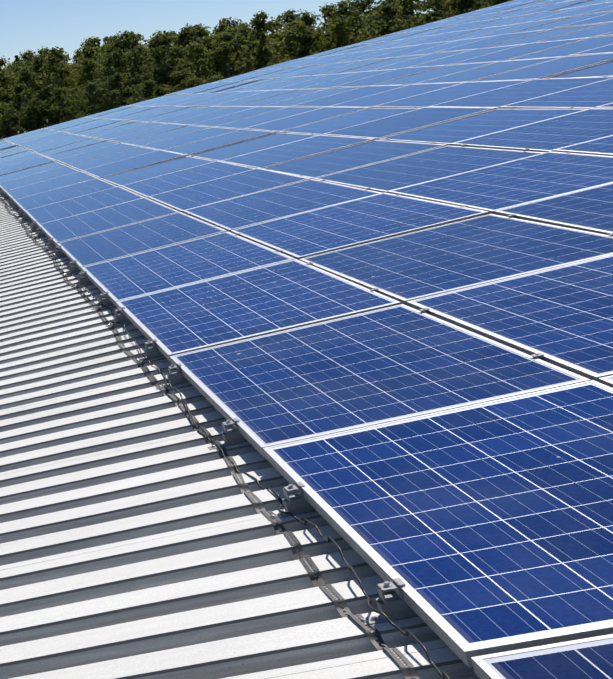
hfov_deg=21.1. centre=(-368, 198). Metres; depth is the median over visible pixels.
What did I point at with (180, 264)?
pv module
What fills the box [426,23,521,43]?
pv module
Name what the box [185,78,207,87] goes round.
tree
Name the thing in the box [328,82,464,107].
pv module
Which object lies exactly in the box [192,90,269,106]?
pv module
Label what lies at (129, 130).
pv module
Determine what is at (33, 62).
tree
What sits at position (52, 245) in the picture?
end clamp
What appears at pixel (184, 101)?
pv module
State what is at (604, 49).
pv module
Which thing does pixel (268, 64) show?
tree
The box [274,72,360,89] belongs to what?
pv module
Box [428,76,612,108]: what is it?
pv module
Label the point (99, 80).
tree
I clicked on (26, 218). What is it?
end clamp
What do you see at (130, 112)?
pv module
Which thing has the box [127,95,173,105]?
pv module
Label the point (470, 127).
pv module
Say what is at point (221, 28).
tree
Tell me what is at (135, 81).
tree
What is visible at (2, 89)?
tree
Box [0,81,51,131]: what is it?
tree
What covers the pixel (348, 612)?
cable tray
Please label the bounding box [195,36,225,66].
tree
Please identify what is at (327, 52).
pv module
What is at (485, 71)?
pv module
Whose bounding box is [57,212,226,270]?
pv module
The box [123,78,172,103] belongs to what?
tree
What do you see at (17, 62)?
tree
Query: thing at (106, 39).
tree
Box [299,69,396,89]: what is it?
pv module
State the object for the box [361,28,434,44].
pv module
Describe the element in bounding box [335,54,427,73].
pv module
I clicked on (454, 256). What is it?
pv module
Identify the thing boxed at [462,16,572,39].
pv module
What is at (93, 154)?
pv module
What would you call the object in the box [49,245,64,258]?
end clamp
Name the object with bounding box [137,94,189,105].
pv module
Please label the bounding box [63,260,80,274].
end clamp
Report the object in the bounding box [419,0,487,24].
tree
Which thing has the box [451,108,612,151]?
pv module
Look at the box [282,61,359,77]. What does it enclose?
pv module
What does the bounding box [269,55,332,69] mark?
pv module
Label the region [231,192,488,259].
pv module
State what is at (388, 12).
tree
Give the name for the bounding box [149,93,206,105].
pv module
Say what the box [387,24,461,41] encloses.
pv module
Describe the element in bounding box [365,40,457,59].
pv module
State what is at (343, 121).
pv module
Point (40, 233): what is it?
end clamp
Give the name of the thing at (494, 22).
pv module
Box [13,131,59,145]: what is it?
pv module
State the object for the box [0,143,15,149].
pv module
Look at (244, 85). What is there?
pv module
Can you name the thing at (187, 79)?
tree
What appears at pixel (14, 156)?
pv module
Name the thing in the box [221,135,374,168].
pv module
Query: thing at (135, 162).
pv module
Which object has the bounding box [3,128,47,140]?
pv module
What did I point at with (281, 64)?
pv module
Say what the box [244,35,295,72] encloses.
tree
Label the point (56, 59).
tree
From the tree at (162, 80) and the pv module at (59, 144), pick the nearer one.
the pv module at (59, 144)
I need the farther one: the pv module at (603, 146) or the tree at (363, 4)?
the tree at (363, 4)
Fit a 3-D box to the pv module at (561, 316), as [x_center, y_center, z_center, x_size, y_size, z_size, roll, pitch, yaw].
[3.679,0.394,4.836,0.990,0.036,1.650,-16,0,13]
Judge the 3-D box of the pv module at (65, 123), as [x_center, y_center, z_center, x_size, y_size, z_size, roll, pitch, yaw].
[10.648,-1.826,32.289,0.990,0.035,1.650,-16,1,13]
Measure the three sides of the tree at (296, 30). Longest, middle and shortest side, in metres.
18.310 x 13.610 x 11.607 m
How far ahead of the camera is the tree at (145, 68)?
251.45 m
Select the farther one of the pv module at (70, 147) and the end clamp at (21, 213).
the pv module at (70, 147)
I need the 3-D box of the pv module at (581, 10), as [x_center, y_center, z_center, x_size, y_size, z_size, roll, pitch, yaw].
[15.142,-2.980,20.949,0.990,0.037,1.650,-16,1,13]
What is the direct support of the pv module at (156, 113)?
on the roof sheet
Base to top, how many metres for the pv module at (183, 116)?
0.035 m
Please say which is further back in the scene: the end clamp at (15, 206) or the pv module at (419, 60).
the pv module at (419, 60)
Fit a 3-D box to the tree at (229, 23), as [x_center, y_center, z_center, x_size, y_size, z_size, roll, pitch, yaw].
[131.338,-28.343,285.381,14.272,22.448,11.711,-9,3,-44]
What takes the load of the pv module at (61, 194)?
on the roof sheet
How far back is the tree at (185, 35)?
256.02 m
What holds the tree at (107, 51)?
on the ground
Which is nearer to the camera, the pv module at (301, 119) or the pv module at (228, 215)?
the pv module at (228, 215)
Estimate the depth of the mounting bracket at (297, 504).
3.92 m
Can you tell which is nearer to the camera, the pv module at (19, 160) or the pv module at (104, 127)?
the pv module at (19, 160)
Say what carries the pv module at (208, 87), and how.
on the roof sheet
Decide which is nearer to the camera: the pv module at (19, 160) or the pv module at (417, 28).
the pv module at (19, 160)
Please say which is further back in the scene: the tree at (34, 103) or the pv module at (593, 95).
the tree at (34, 103)
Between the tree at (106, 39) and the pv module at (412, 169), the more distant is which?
the tree at (106, 39)
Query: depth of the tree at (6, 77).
276.25 m
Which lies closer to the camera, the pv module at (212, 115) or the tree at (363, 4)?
the pv module at (212, 115)
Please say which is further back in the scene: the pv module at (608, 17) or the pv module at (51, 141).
the pv module at (51, 141)
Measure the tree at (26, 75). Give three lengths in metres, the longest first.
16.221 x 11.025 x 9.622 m
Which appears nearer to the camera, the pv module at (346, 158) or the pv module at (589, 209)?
the pv module at (589, 209)
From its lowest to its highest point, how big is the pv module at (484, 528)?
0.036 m
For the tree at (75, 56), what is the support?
on the ground
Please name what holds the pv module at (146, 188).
on the roof sheet
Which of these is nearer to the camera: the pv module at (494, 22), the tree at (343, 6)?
the pv module at (494, 22)
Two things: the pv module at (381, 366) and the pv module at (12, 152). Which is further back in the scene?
the pv module at (12, 152)
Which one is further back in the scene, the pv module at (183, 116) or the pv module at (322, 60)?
the pv module at (322, 60)
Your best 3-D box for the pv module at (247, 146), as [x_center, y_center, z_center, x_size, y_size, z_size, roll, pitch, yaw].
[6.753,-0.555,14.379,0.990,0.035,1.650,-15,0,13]
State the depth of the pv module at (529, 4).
27.16 m
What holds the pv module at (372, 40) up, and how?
on the roof sheet
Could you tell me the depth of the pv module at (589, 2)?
22.52 m
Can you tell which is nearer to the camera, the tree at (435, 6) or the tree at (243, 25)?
the tree at (435, 6)
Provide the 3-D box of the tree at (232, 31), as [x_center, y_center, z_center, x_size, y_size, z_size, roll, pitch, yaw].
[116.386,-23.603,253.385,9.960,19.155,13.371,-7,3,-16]
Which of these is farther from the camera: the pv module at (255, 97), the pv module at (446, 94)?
the pv module at (255, 97)
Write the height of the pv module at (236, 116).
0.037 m
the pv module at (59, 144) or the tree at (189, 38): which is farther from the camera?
the tree at (189, 38)
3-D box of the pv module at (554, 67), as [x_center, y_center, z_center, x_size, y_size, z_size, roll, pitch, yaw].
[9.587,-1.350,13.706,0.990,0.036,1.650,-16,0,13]
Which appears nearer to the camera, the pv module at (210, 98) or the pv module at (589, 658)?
the pv module at (589, 658)
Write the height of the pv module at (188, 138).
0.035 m
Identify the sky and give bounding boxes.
[0,0,440,68]
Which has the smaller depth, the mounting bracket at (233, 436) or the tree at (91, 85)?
the mounting bracket at (233, 436)
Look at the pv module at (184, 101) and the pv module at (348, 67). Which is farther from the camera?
the pv module at (184, 101)
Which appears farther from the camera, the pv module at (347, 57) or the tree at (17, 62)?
the tree at (17, 62)
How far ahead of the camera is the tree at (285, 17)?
261.20 m
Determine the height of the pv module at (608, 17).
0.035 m
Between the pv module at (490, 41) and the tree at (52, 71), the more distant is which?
the tree at (52, 71)
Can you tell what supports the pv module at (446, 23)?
on the roof sheet
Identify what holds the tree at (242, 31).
on the ground
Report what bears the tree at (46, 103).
on the ground
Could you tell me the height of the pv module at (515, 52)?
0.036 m
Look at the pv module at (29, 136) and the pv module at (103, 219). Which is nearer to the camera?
the pv module at (103, 219)
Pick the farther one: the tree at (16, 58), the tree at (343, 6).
the tree at (16, 58)
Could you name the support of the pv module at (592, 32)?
on the roof sheet
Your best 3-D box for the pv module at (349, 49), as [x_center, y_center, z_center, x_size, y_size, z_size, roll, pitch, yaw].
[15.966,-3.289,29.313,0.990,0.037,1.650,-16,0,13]
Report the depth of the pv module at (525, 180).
7.85 m
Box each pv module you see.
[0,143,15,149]
[0,146,21,152]
[0,148,27,157]
[0,150,34,161]
[0,153,43,167]
[0,156,54,175]
[0,161,66,182]
[0,166,78,192]
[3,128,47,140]
[5,171,96,201]
[8,130,52,142]
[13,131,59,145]
[14,178,116,212]
[17,132,69,147]
[23,134,79,150]
[25,186,143,226]
[30,136,91,152]
[38,197,178,245]
[40,138,105,155]
[44,117,88,129]
[46,141,118,160]
[50,118,98,130]
[56,143,138,165]
[57,119,109,131]
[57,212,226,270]
[65,119,121,133]
[68,147,156,170]
[74,120,135,135]
[81,231,294,306]
[82,150,185,178]
[83,122,148,137]
[84,106,133,117]
[93,106,143,118]
[94,122,166,140]
[100,156,214,186]
[101,106,158,118]
[107,123,188,142]
[114,106,168,119]
[116,259,400,361]
[121,161,255,197]
[124,106,190,121]
[124,125,211,146]
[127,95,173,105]
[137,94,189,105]
[137,107,205,122]
[140,127,241,149]
[148,168,310,212]
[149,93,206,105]
[153,106,227,123]
[162,92,224,106]
[164,129,276,155]
[166,83,216,94]
[170,106,256,124]
[170,304,590,457]
[178,91,245,106]
[180,81,238,93]
[183,179,381,231]
[188,133,317,160]
[191,107,286,126]
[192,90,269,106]
[196,80,257,93]
[211,70,265,82]
[213,78,278,92]
[214,89,297,106]
[215,107,323,128]
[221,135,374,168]
[225,68,286,81]
[231,76,302,91]
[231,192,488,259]
[237,88,328,106]
[243,66,307,80]
[244,107,369,132]
[251,58,309,71]
[251,74,330,90]
[259,64,329,79]
[261,86,364,106]
[262,140,447,178]
[263,380,612,667]
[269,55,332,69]
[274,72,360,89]
[279,108,419,134]
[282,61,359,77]
[289,52,357,67]
[290,85,407,106]
[299,45,359,58]
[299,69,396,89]
[299,214,612,305]
[308,57,394,75]
[310,48,388,65]
[314,145,544,192]
[319,42,382,56]
[322,107,496,139]
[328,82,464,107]
[331,65,445,87]
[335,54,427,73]
[337,45,416,62]
[342,38,410,53]
[345,33,401,46]
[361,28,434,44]
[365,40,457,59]
[367,34,439,50]
[369,49,473,70]
[371,61,499,85]
[372,80,529,107]
[378,109,586,145]
[384,20,450,35]
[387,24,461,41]
[388,151,612,213]
[392,28,481,47]
[398,36,493,56]
[407,44,523,67]
[407,254,612,381]
[414,15,480,30]
[416,56,565,83]
[418,18,501,36]
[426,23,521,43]
[428,7,496,23]
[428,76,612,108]
[434,29,551,52]
[438,8,521,27]
[448,37,590,64]
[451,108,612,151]
[453,12,542,31]
[457,0,537,18]
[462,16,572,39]
[471,53,612,81]
[471,634,612,678]
[474,3,556,21]
[476,0,523,10]
[480,22,610,48]
[486,6,584,27]
[494,0,550,12]
[494,183,612,234]
[499,78,612,108]
[504,0,588,17]
[505,36,612,60]
[508,11,612,33]
[509,0,538,4]
[525,0,568,7]
[526,2,612,22]
[535,22,612,42]
[543,61,612,78]
[548,0,608,11]
[552,135,612,155]
[554,12,612,28]
[568,44,612,55]
[575,5,612,15]
[593,32,612,37]
[594,103,612,108]
[598,375,612,387]
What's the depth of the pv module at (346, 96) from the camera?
17.16 m
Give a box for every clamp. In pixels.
[8,201,18,210]
[15,208,25,217]
[19,213,30,222]
[27,221,38,231]
[31,227,45,238]
[42,238,55,250]
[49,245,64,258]
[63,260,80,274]
[71,271,91,286]
[91,291,113,309]
[106,307,129,326]
[134,339,163,361]
[156,363,188,388]
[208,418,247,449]
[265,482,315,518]
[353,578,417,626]
[419,308,428,313]
[530,353,543,360]
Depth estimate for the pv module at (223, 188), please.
11.27 m
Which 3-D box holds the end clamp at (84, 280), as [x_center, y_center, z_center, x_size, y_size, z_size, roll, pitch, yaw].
[3.137,0.524,8.957,0.312,0.086,0.042,-16,1,14]
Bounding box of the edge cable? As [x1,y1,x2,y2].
[0,197,449,678]
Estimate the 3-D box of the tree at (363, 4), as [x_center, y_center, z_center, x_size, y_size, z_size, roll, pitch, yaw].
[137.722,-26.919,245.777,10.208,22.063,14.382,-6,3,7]
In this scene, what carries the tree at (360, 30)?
on the ground
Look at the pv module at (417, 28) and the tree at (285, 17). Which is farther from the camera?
the tree at (285, 17)
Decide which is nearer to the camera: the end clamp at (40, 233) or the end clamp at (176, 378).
the end clamp at (176, 378)
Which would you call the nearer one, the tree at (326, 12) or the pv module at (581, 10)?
the pv module at (581, 10)
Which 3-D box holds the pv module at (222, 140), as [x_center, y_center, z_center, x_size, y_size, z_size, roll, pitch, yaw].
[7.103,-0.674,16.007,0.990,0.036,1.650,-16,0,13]
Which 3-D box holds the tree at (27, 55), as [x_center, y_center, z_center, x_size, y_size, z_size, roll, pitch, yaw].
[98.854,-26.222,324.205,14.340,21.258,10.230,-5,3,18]
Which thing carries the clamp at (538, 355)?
on the roof sheet
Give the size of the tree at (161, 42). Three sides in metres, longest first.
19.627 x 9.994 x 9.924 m
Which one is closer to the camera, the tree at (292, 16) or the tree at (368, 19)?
the tree at (368, 19)
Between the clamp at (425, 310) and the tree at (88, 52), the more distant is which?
the tree at (88, 52)
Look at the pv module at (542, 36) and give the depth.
18.05 m
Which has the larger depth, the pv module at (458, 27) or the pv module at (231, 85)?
the pv module at (231, 85)
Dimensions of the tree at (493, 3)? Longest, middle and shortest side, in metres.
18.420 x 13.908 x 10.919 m
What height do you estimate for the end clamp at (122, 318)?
0.086 m
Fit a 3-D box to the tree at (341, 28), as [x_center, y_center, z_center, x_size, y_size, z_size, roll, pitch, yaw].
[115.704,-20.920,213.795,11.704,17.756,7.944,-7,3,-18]
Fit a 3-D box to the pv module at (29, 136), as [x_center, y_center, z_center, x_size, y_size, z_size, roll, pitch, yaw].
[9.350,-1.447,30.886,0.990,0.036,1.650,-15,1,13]
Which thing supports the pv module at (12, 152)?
on the roof sheet
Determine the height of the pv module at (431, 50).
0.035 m
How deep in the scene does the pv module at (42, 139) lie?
27.61 m
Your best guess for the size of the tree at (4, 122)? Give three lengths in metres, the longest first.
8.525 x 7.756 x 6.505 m
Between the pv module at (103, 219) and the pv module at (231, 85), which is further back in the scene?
the pv module at (231, 85)
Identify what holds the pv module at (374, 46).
on the roof sheet
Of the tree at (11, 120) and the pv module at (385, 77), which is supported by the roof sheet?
the pv module at (385, 77)
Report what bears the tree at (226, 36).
on the ground
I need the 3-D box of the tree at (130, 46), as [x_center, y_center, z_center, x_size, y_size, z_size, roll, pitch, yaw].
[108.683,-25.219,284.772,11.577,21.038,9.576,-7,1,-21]
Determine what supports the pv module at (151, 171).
on the roof sheet
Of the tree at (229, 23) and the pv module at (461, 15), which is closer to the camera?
the pv module at (461, 15)
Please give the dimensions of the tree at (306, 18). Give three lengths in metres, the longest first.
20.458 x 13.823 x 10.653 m
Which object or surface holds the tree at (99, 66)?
on the ground
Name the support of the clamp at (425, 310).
on the roof sheet
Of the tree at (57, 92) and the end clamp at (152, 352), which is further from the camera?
the tree at (57, 92)
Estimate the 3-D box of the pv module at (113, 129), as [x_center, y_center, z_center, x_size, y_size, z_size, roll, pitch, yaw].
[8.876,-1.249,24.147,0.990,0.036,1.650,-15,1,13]
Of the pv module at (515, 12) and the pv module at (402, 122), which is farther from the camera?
the pv module at (515, 12)
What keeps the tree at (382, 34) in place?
on the ground
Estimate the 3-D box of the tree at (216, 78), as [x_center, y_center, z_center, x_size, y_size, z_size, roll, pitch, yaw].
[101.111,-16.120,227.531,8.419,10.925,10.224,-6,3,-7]
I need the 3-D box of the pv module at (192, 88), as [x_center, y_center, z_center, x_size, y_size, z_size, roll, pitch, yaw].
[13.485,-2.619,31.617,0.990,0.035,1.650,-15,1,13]
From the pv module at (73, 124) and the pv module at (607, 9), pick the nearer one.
the pv module at (607, 9)
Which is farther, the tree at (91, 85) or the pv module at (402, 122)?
the tree at (91, 85)
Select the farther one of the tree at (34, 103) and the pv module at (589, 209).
the tree at (34, 103)
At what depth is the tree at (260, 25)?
233.81 m
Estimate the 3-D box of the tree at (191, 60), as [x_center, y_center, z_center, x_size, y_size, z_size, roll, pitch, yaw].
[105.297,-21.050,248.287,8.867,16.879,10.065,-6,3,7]
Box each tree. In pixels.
[0,57,23,120]
[0,69,21,129]
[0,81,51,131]
[0,102,24,137]
[0,108,23,138]
[1,65,51,111]
[5,63,33,133]
[10,55,25,66]
[13,60,22,133]
[13,98,49,131]
[14,56,59,116]
[19,50,37,66]
[20,57,49,127]
[21,83,69,127]
[28,46,66,121]
[33,51,87,121]
[34,46,83,123]
[42,87,87,127]
[51,87,93,121]
[60,44,103,114]
[61,64,88,105]
[64,80,120,119]
[70,49,81,66]
[70,58,107,110]
[71,76,127,114]
[73,36,109,65]
[74,38,89,107]
[75,59,106,101]
[89,72,157,110]
[90,48,146,105]
[98,45,141,94]
[100,30,156,85]
[102,35,118,46]
[110,76,149,106]
[112,44,170,104]
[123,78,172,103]
[125,33,140,50]
[129,32,148,49]
[140,42,181,92]
[140,75,182,98]
[142,30,200,94]
[146,69,205,99]
[149,60,163,94]
[154,25,214,68]
[168,41,219,87]
[171,23,209,49]
[171,42,205,92]
[175,23,215,46]
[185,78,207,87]
[190,31,253,78]
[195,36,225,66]
[200,41,255,83]
[202,73,222,84]
[208,25,253,75]
[209,21,230,37]
[219,17,241,30]
[223,22,260,70]
[228,25,257,75]
[238,10,298,72]
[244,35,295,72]
[250,19,336,68]
[250,32,279,70]
[261,61,282,67]
[265,10,329,50]
[278,30,328,59]
[285,9,335,59]
[285,14,300,57]
[307,14,376,55]
[309,0,378,48]
[315,16,371,51]
[319,2,348,38]
[347,0,379,27]
[357,0,407,34]
[366,0,417,37]
[374,25,391,36]
[379,0,432,36]
[398,0,454,29]
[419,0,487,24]
[442,0,474,16]
[468,0,512,11]
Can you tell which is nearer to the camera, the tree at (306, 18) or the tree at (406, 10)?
the tree at (406, 10)
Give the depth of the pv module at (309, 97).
18.83 m
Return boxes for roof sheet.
[0,191,479,678]
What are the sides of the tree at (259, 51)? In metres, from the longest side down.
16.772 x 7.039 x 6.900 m
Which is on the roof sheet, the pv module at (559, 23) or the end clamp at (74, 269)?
the pv module at (559, 23)
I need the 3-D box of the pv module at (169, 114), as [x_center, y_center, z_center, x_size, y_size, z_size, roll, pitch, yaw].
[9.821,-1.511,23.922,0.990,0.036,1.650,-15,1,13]
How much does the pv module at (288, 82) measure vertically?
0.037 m
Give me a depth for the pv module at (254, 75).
29.68 m
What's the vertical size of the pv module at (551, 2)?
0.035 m
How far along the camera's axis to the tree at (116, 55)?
251.21 m
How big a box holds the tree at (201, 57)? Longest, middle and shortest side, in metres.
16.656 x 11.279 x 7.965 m
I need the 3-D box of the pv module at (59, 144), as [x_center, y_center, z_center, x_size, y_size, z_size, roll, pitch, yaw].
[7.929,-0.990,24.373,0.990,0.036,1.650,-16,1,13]
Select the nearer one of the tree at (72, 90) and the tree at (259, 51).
the tree at (259, 51)
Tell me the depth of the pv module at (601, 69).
12.49 m
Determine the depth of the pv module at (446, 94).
13.91 m
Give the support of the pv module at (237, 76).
on the roof sheet
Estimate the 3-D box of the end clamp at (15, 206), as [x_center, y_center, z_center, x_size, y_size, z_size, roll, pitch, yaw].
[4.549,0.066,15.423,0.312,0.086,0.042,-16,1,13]
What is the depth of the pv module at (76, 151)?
21.14 m
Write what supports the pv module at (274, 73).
on the roof sheet
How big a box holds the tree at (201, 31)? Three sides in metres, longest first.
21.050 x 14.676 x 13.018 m
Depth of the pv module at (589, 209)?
6.69 m
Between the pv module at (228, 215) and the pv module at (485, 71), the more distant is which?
the pv module at (485, 71)
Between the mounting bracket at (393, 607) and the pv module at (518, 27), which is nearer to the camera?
the mounting bracket at (393, 607)
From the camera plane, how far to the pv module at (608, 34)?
15.65 m
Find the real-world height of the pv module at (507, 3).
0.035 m
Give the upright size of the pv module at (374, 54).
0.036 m
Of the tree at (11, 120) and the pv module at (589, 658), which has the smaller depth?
the pv module at (589, 658)
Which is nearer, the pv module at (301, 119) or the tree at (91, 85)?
the pv module at (301, 119)
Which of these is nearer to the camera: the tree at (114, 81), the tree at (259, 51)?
the tree at (259, 51)
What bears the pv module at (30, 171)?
on the roof sheet
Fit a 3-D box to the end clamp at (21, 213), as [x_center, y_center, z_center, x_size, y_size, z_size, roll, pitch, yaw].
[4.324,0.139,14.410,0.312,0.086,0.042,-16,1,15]
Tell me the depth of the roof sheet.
4.08 m
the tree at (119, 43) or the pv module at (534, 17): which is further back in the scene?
the tree at (119, 43)
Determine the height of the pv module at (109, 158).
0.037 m
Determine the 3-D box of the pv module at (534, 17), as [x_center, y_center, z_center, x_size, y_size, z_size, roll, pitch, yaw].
[15.496,-3.092,22.579,0.990,0.036,1.650,-15,0,13]
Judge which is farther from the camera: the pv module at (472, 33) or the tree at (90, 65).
the tree at (90, 65)
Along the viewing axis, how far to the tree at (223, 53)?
235.27 m
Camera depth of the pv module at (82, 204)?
13.15 m
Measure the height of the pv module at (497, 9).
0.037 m
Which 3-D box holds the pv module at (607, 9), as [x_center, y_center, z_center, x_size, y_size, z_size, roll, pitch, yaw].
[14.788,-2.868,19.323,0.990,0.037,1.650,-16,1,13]
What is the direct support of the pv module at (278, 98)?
on the roof sheet
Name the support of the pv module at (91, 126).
on the roof sheet
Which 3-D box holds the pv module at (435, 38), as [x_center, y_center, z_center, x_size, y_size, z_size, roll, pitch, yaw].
[14.905,-2.953,24.432,0.990,0.036,1.650,-16,1,13]
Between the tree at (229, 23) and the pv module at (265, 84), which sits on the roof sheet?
the pv module at (265, 84)
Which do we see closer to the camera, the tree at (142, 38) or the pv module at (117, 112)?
the pv module at (117, 112)
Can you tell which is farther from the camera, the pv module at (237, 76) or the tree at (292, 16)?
the tree at (292, 16)
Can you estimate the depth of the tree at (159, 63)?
258.77 m
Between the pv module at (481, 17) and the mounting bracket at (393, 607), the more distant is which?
the pv module at (481, 17)
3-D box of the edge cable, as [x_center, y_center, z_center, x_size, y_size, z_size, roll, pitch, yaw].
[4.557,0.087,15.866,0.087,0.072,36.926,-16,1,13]
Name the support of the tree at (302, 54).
on the ground
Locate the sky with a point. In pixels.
(25, 25)
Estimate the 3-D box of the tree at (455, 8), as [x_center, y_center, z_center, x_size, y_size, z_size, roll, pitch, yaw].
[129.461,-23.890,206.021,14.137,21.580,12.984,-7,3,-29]
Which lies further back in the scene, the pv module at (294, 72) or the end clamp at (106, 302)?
the pv module at (294, 72)
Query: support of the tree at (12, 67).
on the ground
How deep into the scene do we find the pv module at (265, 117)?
17.37 m
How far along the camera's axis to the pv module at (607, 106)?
9.87 m
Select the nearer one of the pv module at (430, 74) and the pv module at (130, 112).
the pv module at (430, 74)
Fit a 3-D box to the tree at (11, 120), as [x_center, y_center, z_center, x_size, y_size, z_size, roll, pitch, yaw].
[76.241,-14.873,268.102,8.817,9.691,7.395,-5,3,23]
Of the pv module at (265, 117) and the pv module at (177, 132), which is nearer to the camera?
the pv module at (265, 117)
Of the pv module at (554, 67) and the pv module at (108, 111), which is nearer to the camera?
the pv module at (554, 67)
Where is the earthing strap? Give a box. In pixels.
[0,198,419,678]
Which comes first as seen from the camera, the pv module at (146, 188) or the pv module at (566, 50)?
the pv module at (146, 188)
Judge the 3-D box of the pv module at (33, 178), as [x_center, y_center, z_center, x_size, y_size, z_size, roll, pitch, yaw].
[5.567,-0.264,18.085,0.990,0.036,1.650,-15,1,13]
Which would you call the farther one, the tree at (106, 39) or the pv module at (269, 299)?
the tree at (106, 39)
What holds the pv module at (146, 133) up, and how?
on the roof sheet
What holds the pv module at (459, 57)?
on the roof sheet
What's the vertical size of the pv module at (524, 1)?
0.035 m
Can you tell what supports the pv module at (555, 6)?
on the roof sheet
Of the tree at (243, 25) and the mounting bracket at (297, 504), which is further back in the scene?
the tree at (243, 25)
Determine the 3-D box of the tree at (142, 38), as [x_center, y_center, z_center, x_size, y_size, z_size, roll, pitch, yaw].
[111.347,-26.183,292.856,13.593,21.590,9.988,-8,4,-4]
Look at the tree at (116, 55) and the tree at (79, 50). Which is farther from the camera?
the tree at (79, 50)
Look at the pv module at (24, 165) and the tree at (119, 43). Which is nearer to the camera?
the pv module at (24, 165)
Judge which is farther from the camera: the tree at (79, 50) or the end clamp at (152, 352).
the tree at (79, 50)
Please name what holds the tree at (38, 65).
on the ground
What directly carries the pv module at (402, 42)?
on the roof sheet
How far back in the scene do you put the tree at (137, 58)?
247.51 m
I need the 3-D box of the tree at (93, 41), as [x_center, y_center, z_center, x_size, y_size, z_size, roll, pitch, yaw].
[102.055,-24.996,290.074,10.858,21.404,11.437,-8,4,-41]
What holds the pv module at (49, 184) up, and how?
on the roof sheet
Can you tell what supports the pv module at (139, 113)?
on the roof sheet
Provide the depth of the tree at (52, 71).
272.25 m
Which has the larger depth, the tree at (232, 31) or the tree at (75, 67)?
the tree at (75, 67)
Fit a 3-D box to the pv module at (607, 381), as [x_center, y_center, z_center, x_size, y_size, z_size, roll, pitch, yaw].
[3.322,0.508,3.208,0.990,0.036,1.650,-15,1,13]
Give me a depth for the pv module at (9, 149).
27.70 m
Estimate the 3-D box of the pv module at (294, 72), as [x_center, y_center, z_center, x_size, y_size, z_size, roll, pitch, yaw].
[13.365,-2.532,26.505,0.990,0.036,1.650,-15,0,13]
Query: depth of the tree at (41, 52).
298.27 m

